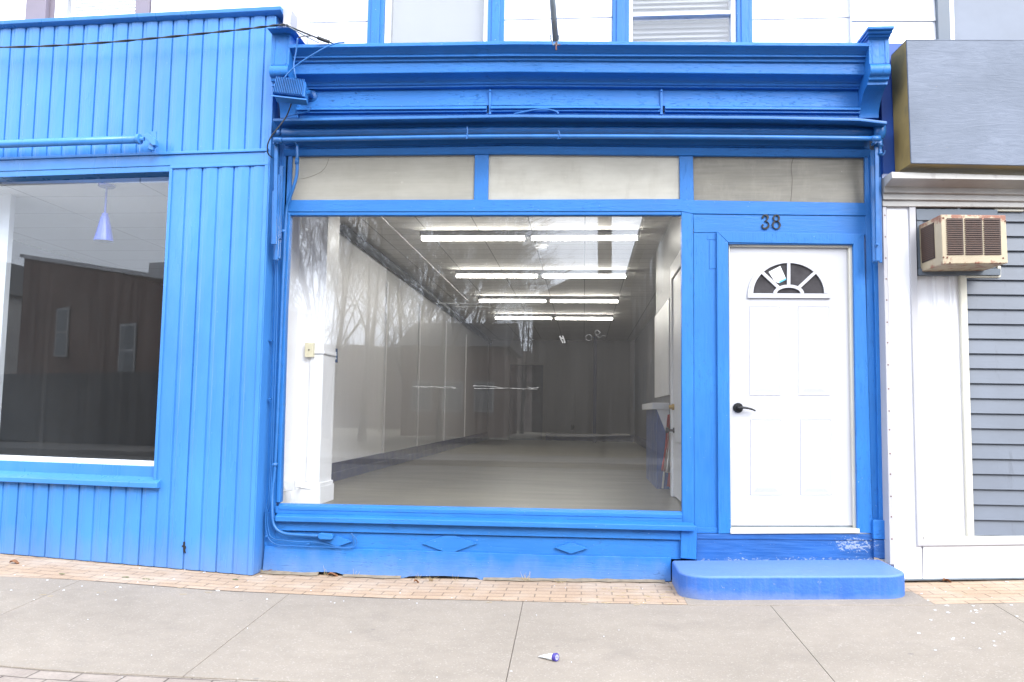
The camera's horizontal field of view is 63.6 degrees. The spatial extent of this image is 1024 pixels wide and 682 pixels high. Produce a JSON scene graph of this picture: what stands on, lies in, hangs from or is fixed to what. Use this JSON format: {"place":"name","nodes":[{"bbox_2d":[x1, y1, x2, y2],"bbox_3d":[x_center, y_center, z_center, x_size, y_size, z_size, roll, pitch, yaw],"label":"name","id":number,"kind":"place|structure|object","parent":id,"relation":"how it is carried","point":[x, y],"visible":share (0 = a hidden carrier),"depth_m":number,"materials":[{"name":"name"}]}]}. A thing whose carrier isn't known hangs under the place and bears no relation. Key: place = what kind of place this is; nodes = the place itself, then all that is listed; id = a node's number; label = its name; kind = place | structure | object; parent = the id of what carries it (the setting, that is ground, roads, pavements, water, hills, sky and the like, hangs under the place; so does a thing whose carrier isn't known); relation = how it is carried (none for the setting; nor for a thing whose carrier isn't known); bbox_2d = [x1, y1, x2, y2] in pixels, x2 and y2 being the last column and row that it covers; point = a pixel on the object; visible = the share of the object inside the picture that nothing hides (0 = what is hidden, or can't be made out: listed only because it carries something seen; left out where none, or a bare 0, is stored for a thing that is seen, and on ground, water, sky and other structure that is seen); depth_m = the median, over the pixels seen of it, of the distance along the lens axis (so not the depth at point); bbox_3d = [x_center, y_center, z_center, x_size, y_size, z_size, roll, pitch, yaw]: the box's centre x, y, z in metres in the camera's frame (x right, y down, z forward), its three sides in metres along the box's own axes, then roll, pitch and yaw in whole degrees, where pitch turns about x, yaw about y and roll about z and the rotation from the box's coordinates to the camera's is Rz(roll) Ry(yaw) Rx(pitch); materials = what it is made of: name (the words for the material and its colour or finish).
{"place":"outdoors","nodes":[
{"label":"outdoors","id":0,"kind":"place"},
{"bbox_2d":[73,0,135,15],"label":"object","id":1,"kind":"structure","parent":0,"point":[73,0],"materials":[{"name":"white"}]},
{"bbox_2d":[0,667,261,681],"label":"kerbside paving","id":2,"kind":"structure","parent":0,"point":[16,675],"depth_m":3.79,"materials":[{"name":"brick"}]},
{"bbox_2d":[260,570,664,582],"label":"drifted dirt","id":3,"kind":"structure","parent":0,"point":[484,578],"depth_m":5.94,"materials":[{"name":"brown soil"}]},
{"bbox_2d":[0,576,1023,681],"bbox_3d":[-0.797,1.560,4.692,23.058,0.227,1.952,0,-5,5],"label":"sidewalk","id":4,"kind":"structure","parent":0,"point":[141,630],"depth_m":4.43,"materials":[{"name":"concrete"}]},
{"bbox_2d":[10,565,1017,677],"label":"paint flakes","id":5,"kind":"object","parent":4,"relation":"on","point":[643,602],"visible":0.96,"depth_m":4.91,"materials":[{"name":"paint"}]},
{"bbox_2d":[538,653,558,661],"bbox_3d":[0.184,1.562,4.108,0.109,0.042,0.041,-4,-7,43],"label":"squeezed tube","id":6,"kind":"object","parent":4,"relation":"on","point":[553,657],"visible":1,"depth_m":4.08,"materials":[{"name":"plastic"}]},
{"bbox_2d":[0,554,1023,604],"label":"brick paving","id":7,"kind":"structure","parent":0,"point":[932,591],"depth_m":5.68,"materials":[{"name":"beige brick"}]},
{"bbox_2d":[0,0,309,574],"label":"neighbour shop","id":8,"kind":"structure","parent":7,"relation":"on","point":[192,495],"depth_m":6.30,"materials":[{"name":"blue paint"}]},
{"bbox_2d":[0,131,157,150],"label":"awning pipe","id":9,"kind":"object","parent":8,"relation":"attached to","point":[138,139],"visible":1,"depth_m":6.34,"materials":[{"name":"blue metal"}]},
{"bbox_2d":[0,177,168,460],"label":"shop interior","id":10,"kind":"object","parent":8,"relation":"in","point":[80,321],"visible":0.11,"depth_m":9.81,"materials":[{"name":"glass"}]},
{"bbox_2d":[93,183,115,242],"bbox_3d":[-3.334,-1.049,6.774,0.152,0.469,0.152,0,-5,5],"label":"pendant lamp","id":11,"kind":"object","parent":10,"relation":"hanging from","point":[103,234],"visible":1,"depth_m":6.73,"materials":[{"name":"ceramic"}]},
{"bbox_2d":[25,0,151,18],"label":"window","id":12,"kind":"structure","parent":8,"relation":"in","point":[35,9],"depth_m":6.88,"materials":[{"name":"white glass"}]},
{"bbox_2d":[43,586,963,604],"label":"twig litter","id":13,"kind":"object","parent":7,"relation":"on","point":[601,602],"visible":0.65,"depth_m":5.44,"materials":[{"name":"brown plant"}]},
{"bbox_2d":[263,0,901,581],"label":"shopfront building","id":14,"kind":"structure","parent":7,"relation":"on","point":[781,446],"depth_m":6.05,"materials":[{"name":"blue paint"}]},
{"bbox_2d":[0,24,332,47],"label":"supply cable","id":15,"kind":"object","parent":14,"relation":"attached to","point":[220,31],"visible":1,"depth_m":6.30,"materials":[{"name":"black rubber"}]},
{"bbox_2d":[293,38,297,78],"bbox_3d":[-1.561,-2.043,5.972,0.029,0.291,0.052,3,-5,-26],"label":"cornice wire","id":16,"kind":"object","parent":15,"relation":"hanging from","point":[295,58],"visible":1,"depth_m":5.98,"materials":[{"name":"blue paint"}]},
{"bbox_2d":[271,76,317,104],"bbox_3d":[-1.607,-1.824,6.136,0.306,0.227,0.390,0,-5,5],"label":"floodlight","id":17,"kind":"object","parent":14,"relation":"attached to","point":[291,91],"visible":1,"depth_m":6.01,"materials":[{"name":"blue paint"}]},
{"bbox_2d":[267,104,291,157],"bbox_3d":[-1.702,-1.581,6.096,0.336,0.397,0.123,-2,-6,35],"label":"loose wire","id":18,"kind":"object","parent":17,"relation":"hanging from","point":[277,129],"visible":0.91,"depth_m":6.08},
{"bbox_2d":[287,106,310,116],"bbox_3d":[-1.617,-1.735,6.255,0.201,0.082,0.010,0,-5,5],"label":"floodlight cable","id":19,"kind":"object","parent":17,"relation":"attached to","point":[300,113],"visible":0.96,"depth_m":6.25,"materials":[{"name":"blue paint"}]},
{"bbox_2d":[284,42,344,77],"bbox_3d":[-1.431,-2.034,5.976,0.437,0.274,0.024,1,-5,2],"label":"crossing wire","id":20,"kind":"object","parent":17,"relation":"attached to","point":[296,65],"visible":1,"depth_m":5.98,"materials":[{"name":"blue paint"}]},
{"bbox_2d":[270,142,333,539],"bbox_3d":[-1.543,-0.039,6.219,0.506,3.005,0.086,0,-5,5],"label":"conduit pipe","id":21,"kind":"object","parent":14,"relation":"attached to","point":[325,536],"visible":0.98,"depth_m":6.24,"materials":[{"name":"blue metal"}]},
{"bbox_2d":[265,260,356,548],"bbox_3d":[-1.481,0.450,6.191,0.729,2.151,0.027,0,-5,5],"label":"cable bundle","id":22,"kind":"object","parent":14,"relation":"attached to","point":[272,441],"visible":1,"depth_m":6.18,"materials":[{"name":"blue paint"}]},
{"bbox_2d":[367,0,504,42],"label":"window","id":23,"kind":"structure","parent":14,"relation":"in","point":[389,21],"depth_m":6.49,"materials":[{"name":"white glass"}]},
{"bbox_2d":[415,386,538,388],"bbox_3d":[-0.270,0.344,6.169,0.940,0.024,0.001,0,-5,5],"label":"tape residue","id":24,"kind":"object","parent":14,"relation":"attached to","point":[474,388],"visible":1,"depth_m":6.16},
{"bbox_2d":[280,216,680,510],"bbox_3d":[1.108,0.713,15.544,5.120,3.030,18.830,0,-5,5],"label":"shop interior","id":25,"kind":"object","parent":14,"relation":"attached to","point":[367,422],"visible":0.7,"depth_m":11.16,"materials":[{"name":"grey paint"}]},
{"bbox_2d":[283,481,310,491],"bbox_3d":[-1.734,1.161,6.652,0.098,0.091,0.325,-1,-5,17],"label":"socket box","id":26,"kind":"object","parent":25,"relation":"attached to","point":[289,485],"visible":0.83,"depth_m":6.52,"materials":[{"name":"white plastic"}]},
{"bbox_2d":[305,343,314,356],"bbox_3d":[-1.685,0.075,6.883,0.074,0.120,0.049,0,-5,5],"label":"junction box","id":27,"kind":"object","parent":25,"relation":"attached to","point":[309,349],"visible":1,"depth_m":6.87,"materials":[{"name":"beige plastic"}]},
{"bbox_2d":[335,348,337,362],"bbox_3d":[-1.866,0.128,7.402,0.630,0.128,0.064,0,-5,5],"label":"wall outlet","id":28,"kind":"object","parent":25,"relation":"attached to","point":[336,357],"depth_m":7.35,"materials":[{"name":"grey plastic"}]},
{"bbox_2d":[420,231,639,240],"bbox_3d":[0.187,-1.196,9.407,2.500,0.103,0.100,0,-5,5],"label":"strip light","id":29,"kind":"object","parent":25,"relation":"attached to","point":[511,235],"visible":1,"depth_m":9.38,"materials":[{"name":"white plastic"}]},
{"bbox_2d":[455,270,626,277],"bbox_3d":[0.411,-0.970,11.998,2.500,0.103,0.100,0,-5,5],"label":"strip light","id":30,"kind":"object","parent":25,"relation":"attached to","point":[543,273],"visible":1,"depth_m":11.97,"materials":[{"name":"white plastic"}]},
{"bbox_2d":[534,244,548,250],"bbox_3d":[0.366,-1.148,10.194,0.180,0.060,0.180,0,-5,5],"label":"smoke detector","id":31,"kind":"object","parent":25,"relation":"attached to","point":[541,247],"visible":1,"depth_m":10.14,"materials":[{"name":"white plastic"}]},
{"bbox_2d":[478,296,618,302],"bbox_3d":[0.642,-0.737,14.668,2.500,0.103,0.100,0,-5,5],"label":"strip light","id":32,"kind":"object","parent":25,"relation":"attached to","point":[593,299],"visible":1,"depth_m":14.64,"materials":[{"name":"white plastic"}]},
{"bbox_2d":[494,314,613,319],"bbox_3d":[0.874,-0.504,17.348,2.500,0.103,0.100,0,-5,5],"label":"strip light","id":33,"kind":"object","parent":25,"relation":"attached to","point":[528,316],"visible":1,"depth_m":17.32,"materials":[{"name":"white plastic"}]},
{"bbox_2d":[642,403,668,488],"bbox_3d":[1.622,1.162,9.400,0.178,0.899,1.540,0,-5,5],"label":"counter","id":34,"kind":"object","parent":25,"relation":"on","point":[656,418],"visible":0.94,"depth_m":8.73,"materials":[{"name":"blue paint"}]},
{"bbox_2d":[661,414,669,488],"bbox_3d":[1.542,1.102,8.264,0.098,0.741,0.060,0,-5,5],"label":"broom","id":35,"kind":"object","parent":25,"relation":"attached to","point":[665,467],"visible":0.88,"depth_m":8.25,"materials":[{"name":"white"}]},
{"bbox_2d":[665,269,680,500],"bbox_3d":[1.477,0.382,7.345,0.124,2.060,1.200,0,-5,5],"label":"inner door","id":36,"kind":"structure","parent":25,"relation":"in","point":[676,406],"depth_m":7.54,"materials":[{"name":"white metal"}]},
{"bbox_2d":[448,303,529,307],"bbox_3d":[-0.189,-0.268,6.215,0.840,0.036,0.001,0,-5,5],"label":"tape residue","id":37,"kind":"object","parent":14,"relation":"attached to","point":[491,303],"visible":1,"depth_m":6.22},
{"bbox_2d":[550,0,559,49],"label":"banner pole","id":38,"kind":"object","parent":14,"relation":"attached to","point":[555,35],"visible":1,"depth_m":5.73,"materials":[{"name":"metal"}]},
{"bbox_2d":[271,115,886,262],"bbox_3d":[0.423,-1.106,6.029,4.454,1.071,0.250,0,-5,5],"label":"awning roller frame","id":39,"kind":"object","parent":14,"relation":"attached to","point":[610,127],"visible":1,"depth_m":6.01,"materials":[{"name":"blue paint"}]},
{"bbox_2d":[514,108,558,114],"bbox_3d":[0.179,-1.686,6.076,0.336,0.048,0.016,0,-5,5],"label":"hood cable","id":40,"kind":"object","parent":39,"relation":"on","point":[539,109],"visible":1,"depth_m":6.07,"materials":[{"name":"blue paint"}]},
{"bbox_2d":[612,0,751,41],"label":"window","id":41,"kind":"structure","parent":14,"relation":"in","point":[632,20],"depth_m":6.34,"materials":[{"name":"white glass"}]},
{"bbox_2d":[761,214,780,229],"bbox_3d":[1.897,-0.872,6.054,0.137,0.112,0.016,0,-5,5],"label":"house number","id":42,"kind":"object","parent":14,"relation":"attached to","point":[767,227],"visible":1,"depth_m":6.05,"materials":[{"name":"black metal"}]},
{"bbox_2d":[730,247,852,525],"bbox_3d":[2.010,0.318,5.969,0.850,2.026,0.102,0,-5,5],"label":"door","id":43,"kind":"structure","parent":14,"relation":"in","point":[790,361],"depth_m":5.97,"materials":[{"name":"white paint"}]},
{"bbox_2d":[769,266,785,282],"bbox_3d":[1.942,-0.487,6.045,0.125,0.126,0.002,0,-5,5],"label":"paper note","id":44,"kind":"object","parent":43,"relation":"attached to","point":[777,274],"visible":1,"depth_m":6.04,"materials":[{"name":"white paper"}]},
{"bbox_2d":[672,560,904,599],"bbox_3d":[1.826,1.677,5.527,1.435,0.370,0.585,0,-5,5],"label":"concrete step","id":45,"kind":"object","parent":7,"relation":"on","point":[780,579],"visible":0.52,"depth_m":5.28,"materials":[{"name":"blue concrete"}]},
{"bbox_2d":[850,0,1023,580],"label":"grey shop","id":46,"kind":"structure","parent":7,"relation":"on","point":[952,381],"depth_m":5.78,"materials":[{"name":"white wood"}]},
{"bbox_2d":[891,39,1023,175],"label":"fascia box","id":47,"kind":"object","parent":46,"relation":"attached to","point":[958,106],"visible":0.97,"depth_m":5.68,"materials":[{"name":"grey paint"}]},
{"bbox_2d":[919,215,1007,270],"bbox_3d":[3.095,-0.666,5.699,0.441,0.336,0.357,1,-5,2],"label":"air conditioner","id":48,"kind":"object","parent":46,"relation":"attached to","point":[963,242],"visible":1,"depth_m":5.53,"materials":[{"name":"beige metal"}]},
{"bbox_2d":[950,0,1023,39],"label":"window","id":49,"kind":"structure","parent":46,"relation":"in","point":[969,19],"depth_m":6.07,"materials":[{"name":"white glass"}]}
]}

